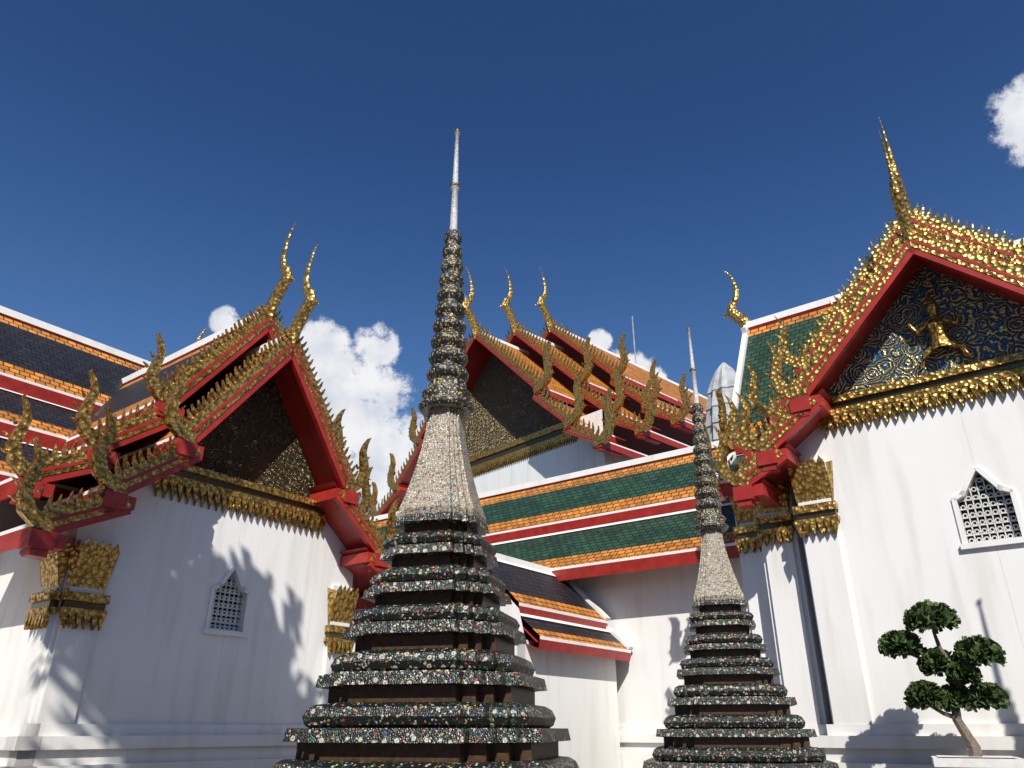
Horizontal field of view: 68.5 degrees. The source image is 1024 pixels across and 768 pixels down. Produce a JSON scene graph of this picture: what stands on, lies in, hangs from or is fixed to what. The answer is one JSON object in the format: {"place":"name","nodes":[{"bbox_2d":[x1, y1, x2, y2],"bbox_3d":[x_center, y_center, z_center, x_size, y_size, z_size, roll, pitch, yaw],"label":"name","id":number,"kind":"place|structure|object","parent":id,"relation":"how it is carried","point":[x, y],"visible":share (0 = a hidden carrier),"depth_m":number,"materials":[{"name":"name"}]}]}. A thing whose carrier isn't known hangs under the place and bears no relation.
{"place":"outdoors","nodes":[
{"label":"outdoors","id":0,"kind":"place"},
{"bbox_2d":[0,0,1023,516],"label":"sky","id":1,"kind":"structure","parent":0,"point":[160,160],"materials":[{"name":"blue"}]},
{"bbox_2d":[706,238,1023,714],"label":"hall","id":2,"kind":"structure","parent":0,"point":[755,354],"depth_m":18.13,"materials":[{"name":"green tile"}]},
{"label":"ground","id":3,"kind":"structure","parent":0,"visible":0},
{"bbox_2d":[0,539,73,767],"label":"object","id":4,"kind":"structure","parent":3,"relation":"on","point":[40,616],"depth_m":10.93,"materials":[{"name":"white paint"}]},
{"bbox_2d":[0,305,241,715],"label":"hall","id":5,"kind":"structure","parent":3,"relation":"on","point":[45,368],"depth_m":16.94,"materials":[{"name":"black tile"}]},
{"bbox_2d":[0,220,399,767],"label":"building","id":6,"kind":"structure","parent":3,"relation":"on","point":[229,645],"depth_m":12.91,"materials":[{"name":"white paint"}]},
{"bbox_2d":[272,129,578,767],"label":"chedi","id":7,"kind":"structure","parent":3,"relation":"on","point":[432,670],"depth_m":5.17,"materials":[{"name":"ceramic"}]},
{"bbox_2d":[368,267,706,516],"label":"temple building","id":8,"kind":"structure","parent":3,"relation":"on","point":[554,400],"depth_m":37.58,"materials":[{"name":"orange tile"}]},
{"bbox_2d":[348,440,746,767],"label":"gallery","id":9,"kind":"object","parent":3,"relation":"on","point":[619,544],"depth_m":18.21,"materials":[{"name":"white tile"}]},
{"bbox_2d":[487,553,633,767],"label":"annex building","id":10,"kind":"structure","parent":3,"relation":"on","point":[573,649],"depth_m":15.90,"materials":[{"name":"paint"}]},
{"bbox_2d":[705,362,735,441],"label":"prang","id":11,"kind":"structure","parent":3,"relation":"on","point":[723,379],"depth_m":28.91,"materials":[{"name":"white paint"}]},
{"bbox_2d":[643,327,838,767],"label":"chedi","id":12,"kind":"structure","parent":3,"relation":"on","point":[731,703],"depth_m":8.92,"materials":[{"name":"ceramic"}]},
{"bbox_2d":[712,118,1023,767],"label":"building","id":13,"kind":"structure","parent":3,"relation":"on","point":[866,407],"depth_m":12.47,"materials":[{"name":"white paint"}]},
{"bbox_2d":[905,630,1023,767],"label":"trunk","id":14,"kind":"object","parent":3,"relation":"on","point":[974,758],"visible":0.63,"depth_m":9.57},
{"bbox_2d":[877,599,1010,712],"bbox_3d":[5.818,3.675,10.214,1.387,1.454,1.114,0,-25,0],"label":"tree foliage","id":15,"kind":"object","parent":14,"relation":"on","point":[968,652],"visible":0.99,"depth_m":9.98,"materials":[{"name":"green plant"}]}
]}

